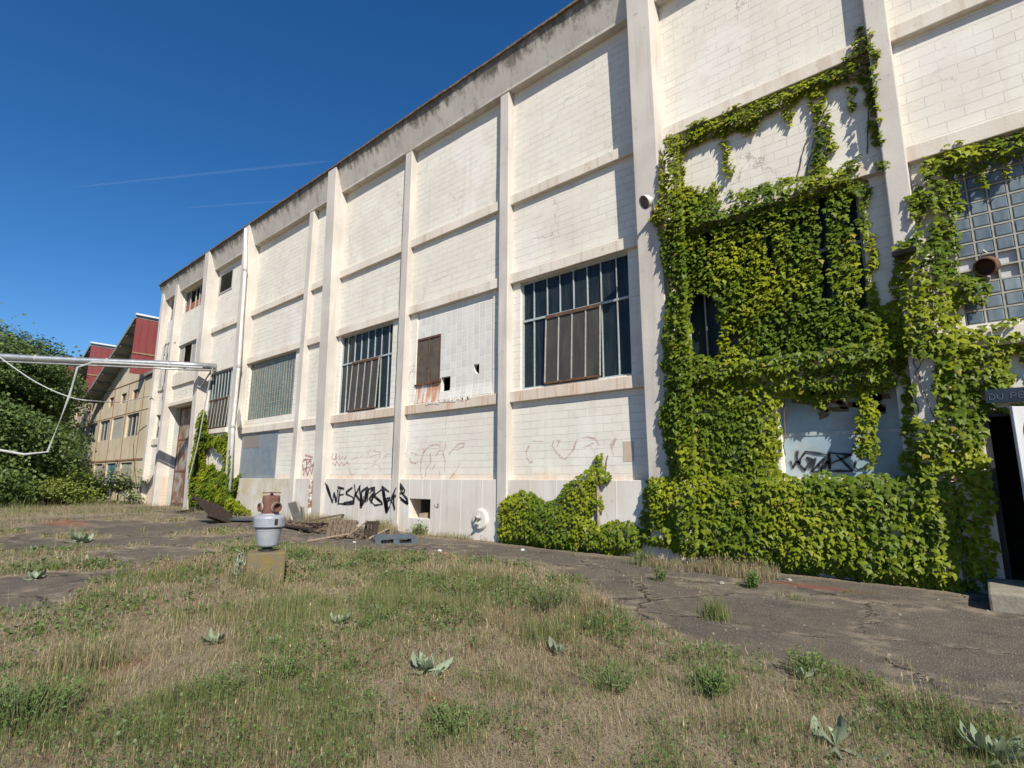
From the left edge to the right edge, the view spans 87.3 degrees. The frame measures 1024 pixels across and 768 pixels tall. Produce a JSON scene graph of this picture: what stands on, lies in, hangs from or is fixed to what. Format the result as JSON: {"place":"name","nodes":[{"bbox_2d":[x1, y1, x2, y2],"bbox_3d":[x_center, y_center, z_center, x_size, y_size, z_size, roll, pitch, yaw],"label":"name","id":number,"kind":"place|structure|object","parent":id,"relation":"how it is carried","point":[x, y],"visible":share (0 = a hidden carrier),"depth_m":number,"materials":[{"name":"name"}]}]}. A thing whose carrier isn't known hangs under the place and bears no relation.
{"place":"outdoors","nodes":[
{"label":"outdoors","id":0,"kind":"place"},
{"bbox_2d":[187,368,212,486],"bbox_3d":[-16.039,2.201,27.581,1.518,6.046,0.062,-7,-13,36],"label":"loose cable","id":1,"kind":"object","parent":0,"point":[200,428],"visible":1,"depth_m":27.48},
{"bbox_2d":[0,0,573,356],"label":"sky","id":2,"kind":"structure","parent":0,"point":[137,137],"materials":[{"name":"blue"}]},
{"bbox_2d":[0,499,1023,767],"bbox_3d":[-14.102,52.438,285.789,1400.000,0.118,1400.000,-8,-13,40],"label":"ground","id":3,"kind":"structure","parent":0,"point":[934,637],"depth_m":5.56,"materials":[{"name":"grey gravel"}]},
{"bbox_2d":[20,545,43,550],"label":"mullein plant","id":4,"kind":"object","parent":3,"relation":"on","point":[35,548],"visible":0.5,"depth_m":12.16,"materials":[{"name":"green plant"}]},
{"bbox_2d":[23,568,46,579],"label":"mullein plant","id":5,"kind":"object","parent":3,"relation":"on","point":[34,574],"visible":0.96,"depth_m":8.81,"materials":[{"name":"green plant"}]},
{"bbox_2d":[0,456,75,506],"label":"flowering shrub","id":6,"kind":"object","parent":3,"relation":"on","point":[13,484],"visible":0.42,"depth_m":29.57,"materials":[{"name":"green plant"}]},
{"bbox_2d":[0,318,89,405],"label":"leafy tree","id":7,"kind":"object","parent":3,"relation":"on","point":[78,393],"visible":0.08,"depth_m":44.03,"materials":[{"name":"green plant"}]},
{"bbox_2d":[0,303,99,506],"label":"leafy tree","id":8,"kind":"object","parent":3,"relation":"on","point":[30,410],"visible":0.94,"depth_m":32.38,"materials":[{"name":"green plant"}]},
{"bbox_2d":[19,465,114,506],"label":"flowering shrub","id":9,"kind":"object","parent":3,"relation":"on","point":[75,488],"visible":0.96,"depth_m":31.89,"materials":[{"name":"green plant"}]},
{"bbox_2d":[44,451,99,477],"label":"flowering shrub","id":10,"kind":"object","parent":3,"relation":"on","point":[78,465],"visible":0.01,"depth_m":38.40,"materials":[{"name":"green plant"}]},
{"bbox_2d":[51,393,94,474],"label":"leafy tree","id":11,"kind":"object","parent":3,"relation":"on","point":[76,430],"visible":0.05,"depth_m":44.28,"materials":[{"name":"green plant"}]},
{"bbox_2d":[63,532,93,542],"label":"mullein plant","id":12,"kind":"object","parent":3,"relation":"on","point":[75,537],"visible":0.98,"depth_m":13.90,"materials":[{"name":"green plant"}]},
{"bbox_2d":[0,647,171,763],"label":"weed clump","id":13,"kind":"object","parent":3,"relation":"on","point":[34,699],"visible":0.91,"depth_m":3.55,"materials":[{"name":"green plant"}]},
{"bbox_2d":[0,621,171,690],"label":"grass tuft","id":14,"kind":"object","parent":3,"relation":"on","point":[68,661],"visible":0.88,"depth_m":4.61,"materials":[{"name":"green plant"}]},
{"bbox_2d":[57,313,158,501],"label":"sawtooth factory","id":15,"kind":"structure","parent":3,"relation":"on","point":[117,430],"depth_m":41.98,"materials":[{"name":"beige concrete"}]},
{"bbox_2d":[79,426,86,444],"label":"window","id":16,"kind":"structure","parent":15,"relation":"in","point":[84,426],"depth_m":49.84,"materials":[{"name":"grey glass"}]},
{"bbox_2d":[88,423,97,442],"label":"window","id":17,"kind":"structure","parent":15,"relation":"in","point":[93,428],"depth_m":47.49,"materials":[{"name":"grey glass"}]},
{"bbox_2d":[99,420,109,441],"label":"window","id":18,"kind":"structure","parent":15,"relation":"in","point":[105,425],"depth_m":45.02,"materials":[{"name":"grey glass"}]},
{"bbox_2d":[111,417,123,439],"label":"boarded window","id":19,"kind":"structure","parent":15,"relation":"in","point":[118,422],"depth_m":42.39,"materials":[{"name":"beige wood"}]},
{"bbox_2d":[126,413,138,436],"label":"window","id":20,"kind":"structure","parent":15,"relation":"in","point":[132,426],"depth_m":40.11,"materials":[{"name":"grey glass"}]},
{"bbox_2d":[133,390,138,398],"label":"window","id":21,"kind":"structure","parent":15,"relation":"in","point":[135,392],"depth_m":40.60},
{"bbox_2d":[89,464,149,504],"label":"flowering shrub","id":22,"kind":"object","parent":3,"relation":"on","point":[121,484],"visible":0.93,"depth_m":33.64,"materials":[{"name":"green plant"}]},
{"bbox_2d":[175,508,198,512],"bbox_3d":[-16.121,6.336,27.143,0.250,0.100,3.710,2,-10,-11],"label":"loose plank","id":23,"kind":"object","parent":3,"relation":"on","point":[185,510],"visible":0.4,"depth_m":26.09,"materials":[{"name":"brown wood"}]},
{"bbox_2d":[119,660,287,723],"bbox_3d":[-2.216,2.238,3.972,1.027,0.221,0.956,5,-11,-23],"label":"weed clump","id":24,"kind":"object","parent":3,"relation":"on","point":[223,682],"visible":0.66,"depth_m":3.99,"materials":[{"name":"green plant"}]},
{"bbox_2d":[191,495,236,522],"bbox_3d":[-11.177,4.822,20.273,1.431,1.236,1.523,-5,-11,26],"label":"wooden pallet","id":25,"kind":"object","parent":3,"relation":"on","point":[217,512],"visible":0.84,"depth_m":20.10,"materials":[{"name":"brown wood"}]},
{"bbox_2d":[201,627,227,642],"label":"mullein plant","id":26,"kind":"object","parent":3,"relation":"on","point":[218,635],"visible":0.83,"depth_m":5.29,"materials":[{"name":"green plant"}]},
{"bbox_2d":[231,551,245,576],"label":"mullein plant","id":27,"kind":"object","parent":3,"relation":"on","point":[239,562],"visible":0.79,"depth_m":8.74,"materials":[{"name":"green plant"}]},
{"bbox_2d":[229,517,252,520],"bbox_3d":[-10.341,5.200,20.661,2.000,0.108,0.900,-4,-11,24],"label":"roofing sheet","id":28,"kind":"object","parent":3,"relation":"on","point":[241,519],"visible":0.52,"depth_m":20.30,"materials":[{"name":"grey metal"}]},
{"bbox_2d":[246,549,285,583],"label":"concrete plinth","id":29,"kind":"structure","parent":3,"relation":"on","point":[275,559],"depth_m":8.44,"materials":[{"name":"yellow concrete"}]},
{"bbox_2d":[253,492,285,551],"bbox_3d":[-3.952,2.235,8.755,0.489,0.939,0.484,-8,-13,40],"label":"fire hydrant","id":30,"kind":"object","parent":29,"relation":"on","point":[269,523],"visible":1,"depth_m":8.62,"materials":[{"name":"white metal"}]},
{"bbox_2d":[262,634,288,644],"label":"mullein plant","id":31,"kind":"object","parent":3,"relation":"on","point":[273,639],"visible":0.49,"depth_m":5.24,"materials":[{"name":"green plant"}]},
{"bbox_2d":[288,501,300,521],"bbox_3d":[-8.250,4.904,20.535,0.765,0.897,0.356,-8,-13,40],"label":"stone slab","id":32,"kind":"object","parent":3,"relation":"on","point":[294,507],"depth_m":20.46,"materials":[{"name":"grey stone"}]},
{"bbox_2d":[205,639,388,700],"bbox_3d":[-1.809,2.306,4.385,1.142,0.249,1.261,-4,-11,21],"label":"weed clump","id":33,"kind":"object","parent":3,"relation":"on","point":[289,669],"visible":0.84,"depth_m":4.41,"materials":[{"name":"green plant"}]},
{"bbox_2d":[284,524,317,529],"bbox_3d":[-7.037,4.664,17.501,0.300,0.100,2.859,9,-13,-41],"label":"loose plank","id":34,"kind":"object","parent":3,"relation":"on","point":[299,527],"visible":0.76,"depth_m":17.00,"materials":[{"name":"brown wood"}]},
{"bbox_2d":[300,505,304,521],"bbox_3d":[-7.896,4.936,20.247,0.178,0.726,0.449,1,-10,-4],"label":"stone slab","id":35,"kind":"object","parent":3,"relation":"on","point":[302,510],"depth_m":20.18,"materials":[{"name":"grey stone"}]},
{"bbox_2d":[289,522,328,524],"bbox_3d":[-7.186,4.913,18.901,2.112,0.100,0.220,-6,-12,30],"label":"loose plank","id":36,"kind":"object","parent":3,"relation":"on","point":[312,523],"visible":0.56,"depth_m":18.56,"materials":[{"name":"brown wood"}]},
{"bbox_2d":[304,514,344,521],"bbox_3d":[-6.243,4.598,18.647,0.160,0.159,2.702,-3,-11,17],"label":"loose plank","id":37,"kind":"object","parent":3,"relation":"on","point":[323,517],"visible":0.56,"depth_m":18.14,"materials":[{"name":"brown wood"}]},
{"bbox_2d":[307,533,348,541],"bbox_3d":[-4.950,4.143,14.515,0.050,0.099,1.414,-5,-12,29],"label":"loose plank","id":38,"kind":"object","parent":3,"relation":"on","point":[327,537],"visible":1,"depth_m":14.46,"materials":[{"name":"brown wood"}]},
{"bbox_2d":[237,519,422,540],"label":"wood litter","id":39,"kind":"object","parent":3,"relation":"on","point":[325,527],"visible":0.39,"depth_m":16.98,"materials":[{"name":"brown wood"}]},
{"bbox_2d":[325,520,358,538],"bbox_3d":[-4.835,4.126,15.266,0.850,0.510,0.315,-1,-10,9],"label":"slatted crate","id":40,"kind":"object","parent":3,"relation":"on","point":[345,523],"visible":0.92,"depth_m":15.23,"materials":[{"name":"brown wood"}]},
{"bbox_2d":[330,611,355,625],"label":"mullein plant","id":41,"kind":"object","parent":3,"relation":"on","point":[347,616],"visible":0.84,"depth_m":5.97,"materials":[{"name":"green plant"}]},
{"bbox_2d":[347,520,367,535],"bbox_3d":[-4.353,4.069,15.082,0.644,0.494,0.060,-2,-10,12],"label":"loose plank","id":42,"kind":"object","parent":3,"relation":"on","point":[358,527],"visible":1,"depth_m":15.06,"materials":[{"name":"brown wood"}]},
{"bbox_2d":[363,521,379,537],"bbox_3d":[-4.000,4.133,15.273,0.400,0.484,0.242,1,-10,-2],"label":"slatted crate","id":43,"kind":"object","parent":3,"relation":"on","point":[368,526],"visible":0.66,"depth_m":15.23,"materials":[{"name":"brown wood"}]},
{"bbox_2d":[369,528,388,538],"bbox_3d":[-3.869,4.379,15.811,0.070,0.100,2.418,0,-10,0],"label":"loose plank","id":44,"kind":"object","parent":3,"relation":"on","point":[371,537],"visible":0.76,"depth_m":15.70,"materials":[{"name":"brown wood"}]},
{"bbox_2d":[373,534,417,543],"bbox_3d":[-3.069,4.063,14.055,1.072,0.191,0.850,4,-11,-18],"label":"plastic pallet","id":45,"kind":"object","parent":3,"relation":"on","point":[394,538],"visible":0.95,"depth_m":13.87,"materials":[{"name":"plastic"}]},
{"bbox_2d":[406,520,432,535],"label":"weed clump","id":46,"kind":"object","parent":3,"relation":"on","point":[420,529],"visible":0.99,"depth_m":16.14,"materials":[{"name":"green plant"}]},
{"bbox_2d":[410,648,453,676],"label":"mullein plant","id":47,"kind":"object","parent":3,"relation":"on","point":[427,663],"visible":1,"depth_m":4.54,"materials":[{"name":"green plant"}]},
{"bbox_2d":[367,687,522,765],"bbox_3d":[-0.282,2.166,3.483,1.207,0.246,1.274,-8,-13,40],"label":"weed clump","id":48,"kind":"object","parent":3,"relation":"on","point":[444,715],"visible":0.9,"depth_m":3.48,"materials":[{"name":"green plant"}]},
{"bbox_2d":[410,576,504,601],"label":"weed clump","id":49,"kind":"object","parent":3,"relation":"on","point":[456,588],"visible":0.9,"depth_m":7.75,"materials":[{"name":"green plant"}]},
{"bbox_2d":[0,494,1023,767],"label":"grass","id":50,"kind":"structure","parent":3,"relation":"on","point":[610,630],"depth_m":4.45,"materials":[{"name":"green plant"}]},
{"bbox_2d":[464,577,615,628],"bbox_3d":[0.411,2.652,6.745,1.649,0.403,1.659,-8,-13,40],"label":"weed clump","id":51,"kind":"object","parent":3,"relation":"on","point":[537,601],"visible":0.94,"depth_m":6.68,"materials":[{"name":"green plant"}]},
{"bbox_2d":[495,609,584,651],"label":"grass tuft","id":52,"kind":"object","parent":3,"relation":"on","point":[545,631],"visible":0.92,"depth_m":5.47,"materials":[{"name":"green plant"}]},
{"bbox_2d":[548,636,581,658],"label":"mullein plant","id":53,"kind":"object","parent":3,"relation":"on","point":[553,645],"visible":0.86,"depth_m":5.08,"materials":[{"name":"green plant"}]},
{"bbox_2d":[139,0,1023,593],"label":"factory building","id":54,"kind":"structure","parent":3,"relation":"on","point":[443,312],"depth_m":14.43,"materials":[{"name":"paint"}]},
{"bbox_2d":[0,353,216,386],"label":"overhead pipe","id":55,"kind":"object","parent":54,"relation":"attached to","point":[40,359],"visible":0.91,"depth_m":27.62,"materials":[{"name":"grey metal"}]},
{"bbox_2d":[0,357,152,402],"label":"hanging cable","id":56,"kind":"object","parent":55,"relation":"hanging from","point":[66,395],"visible":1,"depth_m":26.72,"materials":[{"name":"grey rubber"}]},
{"bbox_2d":[0,361,202,454],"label":"bent conduit","id":57,"kind":"object","parent":55,"relation":"attached to","point":[66,403],"visible":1,"depth_m":27.15,"materials":[{"name":"grey metal"}]},
{"bbox_2d":[156,415,160,437],"bbox_3d":[-22.423,2.698,34.328,1.500,1.500,0.060,-8,-13,40],"label":"broken window","id":58,"kind":"structure","parent":54,"relation":"in","point":[157,431],"depth_m":34.70,"materials":[{"name":"white glass"}]},
{"bbox_2d":[170,301,173,320],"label":"broken window","id":59,"kind":"structure","parent":54,"relation":"in","point":[172,301],"depth_m":36.05,"materials":[{"name":"white glass"}]},
{"bbox_2d":[170,406,191,505],"bbox_3d":[-18.832,4.157,31.497,4.940,5.910,0.090,-8,-13,40],"label":"sliding door","id":60,"kind":"structure","parent":54,"relation":"in","point":[177,495],"depth_m":32.42,"materials":[{"name":"paint"}]},
{"bbox_2d":[178,340,196,370],"bbox_3d":[-19.786,-1.705,32.828,2.960,1.630,0.060,-8,-13,40],"label":"broken window","id":61,"kind":"structure","parent":54,"relation":"in","point":[182,350],"depth_m":33.06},
{"bbox_2d":[185,284,202,312],"bbox_3d":[-19.765,-5.303,33.472,2.960,1.440,0.070,-8,-13,40],"label":"broken window","id":62,"kind":"structure","parent":54,"relation":"in","point":[189,306],"depth_m":33.71,"materials":[{"name":"red glass"}]},
{"bbox_2d":[187,409,251,515],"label":"ivy vine","id":63,"kind":"object","parent":54,"relation":"attached to","point":[201,486],"visible":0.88,"depth_m":26.91,"materials":[{"name":"green plant"}]},
{"bbox_2d":[206,368,232,429],"bbox_3d":[-15.611,0.824,28.604,3.100,3.150,0.197,-8,-13,40],"label":"window","id":64,"kind":"structure","parent":54,"relation":"in","point":[220,383],"depth_m":28.59,"materials":[{"name":"grey metal"}]},
{"bbox_2d":[247,352,295,419],"bbox_3d":[-11.121,0.157,24.904,4.534,2.794,0.071,-8,-13,40],"label":"glass block window","id":65,"kind":"structure","parent":54,"relation":"in","point":[272,380],"depth_m":24.83,"materials":[{"name":"grey glass"}]},
{"bbox_2d":[339,322,392,413],"bbox_3d":[-5.480,-0.530,20.007,3.350,3.100,0.197,-8,-13,40],"label":"window","id":66,"kind":"structure","parent":54,"relation":"in","point":[365,383],"depth_m":19.94,"materials":[{"name":"blue metal"}]},
{"bbox_2d":[522,252,631,388],"bbox_3d":[1.564,-1.556,14.045,3.420,3.100,0.197,-8,-13,40],"label":"window","id":67,"kind":"structure","parent":54,"relation":"in","point":[576,321],"depth_m":13.93,"materials":[{"name":"blue metal"}]},
{"bbox_2d":[496,453,667,555],"bbox_3d":[1.491,2.838,12.789,5.061,2.380,0.664,-8,-13,40],"label":"ivy vine","id":68,"kind":"object","parent":54,"relation":"attached to","point":[514,502],"visible":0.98,"depth_m":12.71,"materials":[{"name":"green plant"}]},
{"bbox_2d":[639,195,660,217],"bbox_3d":[3.081,-3.991,12.033,0.313,0.323,0.686,-8,-13,40],"label":"wall lamp","id":69,"kind":"object","parent":54,"relation":"attached to","point":[646,202],"visible":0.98,"depth_m":11.90,"materials":[{"name":"metal"}]},
{"bbox_2d":[647,26,910,484],"bbox_3d":[4.933,-2.428,10.660,4.691,8.766,0.834,-8,-13,40],"label":"ivy vine","id":70,"kind":"object","parent":54,"relation":"attached to","point":[684,407],"visible":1,"depth_m":10.64,"materials":[{"name":"green plant"}]},
{"bbox_2d":[687,185,873,364],"bbox_3d":[5.205,-2.087,10.963,3.420,3.100,0.197,-8,-13,40],"label":"window","id":71,"kind":"structure","parent":54,"relation":"in","point":[706,329],"depth_m":10.90,"materials":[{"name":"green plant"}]},
{"bbox_2d":[639,457,974,592],"bbox_3d":[4.748,2.469,9.888,5.639,2.135,0.750,-8,-13,40],"label":"ivy vine","id":72,"kind":"object","parent":54,"relation":"attached to","point":[838,520],"visible":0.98,"depth_m":9.34,"materials":[{"name":"green plant"}]},
{"bbox_2d":[892,246,916,259],"bbox_3d":[6.647,-2.225,9.085,0.340,0.190,0.460,-8,-13,40],"label":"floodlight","id":73,"kind":"object","parent":54,"relation":"attached to","point":[901,252],"visible":0.86,"depth_m":8.95,"materials":[{"name":"black metal"}]},
{"bbox_2d":[878,130,1023,593],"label":"ivy vine","id":74,"kind":"object","parent":54,"relation":"attached to","point":[958,402],"visible":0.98,"depth_m":8.63,"materials":[{"name":"green plant"}]},
{"bbox_2d":[942,135,1023,325],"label":"glass block window","id":75,"kind":"structure","parent":54,"relation":"in","point":[991,226],"depth_m":8.75,"materials":[{"name":"glass"}]},
{"bbox_2d":[1009,406,1023,497],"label":"entrance door","id":76,"kind":"structure","parent":54,"relation":"in","point":[1016,412],"depth_m":7.45,"materials":[{"name":"metal"}]},
{"bbox_2d":[548,652,674,707],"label":"weed clump","id":77,"kind":"object","parent":3,"relation":"on","point":[611,682],"visible":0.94,"depth_m":4.23,"materials":[{"name":"green plant"}]},
{"bbox_2d":[619,549,658,566],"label":"weed clump","id":78,"kind":"object","parent":3,"relation":"on","point":[637,557],"visible":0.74,"depth_m":10.53,"materials":[{"name":"green plant"}]},
{"bbox_2d":[651,564,677,581],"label":"weed clump","id":79,"kind":"object","parent":3,"relation":"on","point":[658,576],"visible":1,"depth_m":8.86,"materials":[{"name":"green plant"}]},
{"bbox_2d":[649,654,772,715],"bbox_3d":[1.535,2.255,4.108,0.826,0.287,0.869,-8,-13,40],"label":"weed clump","id":80,"kind":"object","parent":3,"relation":"on","point":[716,682],"visible":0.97,"depth_m":4.09,"materials":[{"name":"green plant"}]},
{"bbox_2d":[692,588,739,622],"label":"grass tuft","id":81,"kind":"object","parent":3,"relation":"on","point":[717,613],"visible":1,"depth_m":6.56,"materials":[{"name":"green plant"}]},
{"bbox_2d":[736,566,767,588],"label":"weed clump","id":82,"kind":"object","parent":3,"relation":"on","point":[751,579],"visible":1,"depth_m":8.43,"materials":[{"name":"green plant"}]},
{"bbox_2d":[794,665,817,677],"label":"mullein plant","id":83,"kind":"object","parent":3,"relation":"on","point":[799,670],"visible":0.77,"depth_m":4.44,"materials":[{"name":"green plant"}]},
{"bbox_2d":[774,640,863,688],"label":"weed clump","id":84,"kind":"object","parent":3,"relation":"on","point":[806,664],"visible":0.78,"depth_m":4.54,"materials":[{"name":"green plant"}]},
{"bbox_2d":[810,713,890,760],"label":"mullein plant","id":85,"kind":"object","parent":3,"relation":"on","point":[839,733],"visible":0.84,"depth_m":3.30,"materials":[{"name":"green plant"}]},
{"bbox_2d":[955,720,1023,767],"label":"mullein plant","id":86,"kind":"object","parent":3,"relation":"on","point":[976,735],"visible":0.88,"depth_m":3.15,"materials":[{"name":"green plant"}]},
{"bbox_2d":[987,578,1023,614],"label":"concrete step","id":87,"kind":"object","parent":3,"relation":"on","point":[1005,595],"visible":0.92,"depth_m":6.93,"materials":[{"name":"white concrete"}]},
{"bbox_2d":[960,577,979,593],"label":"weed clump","id":88,"kind":"object","parent":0,"point":[963,584],"visible":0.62,"depth_m":8.12,"materials":[{"name":"green plant"}]}
]}

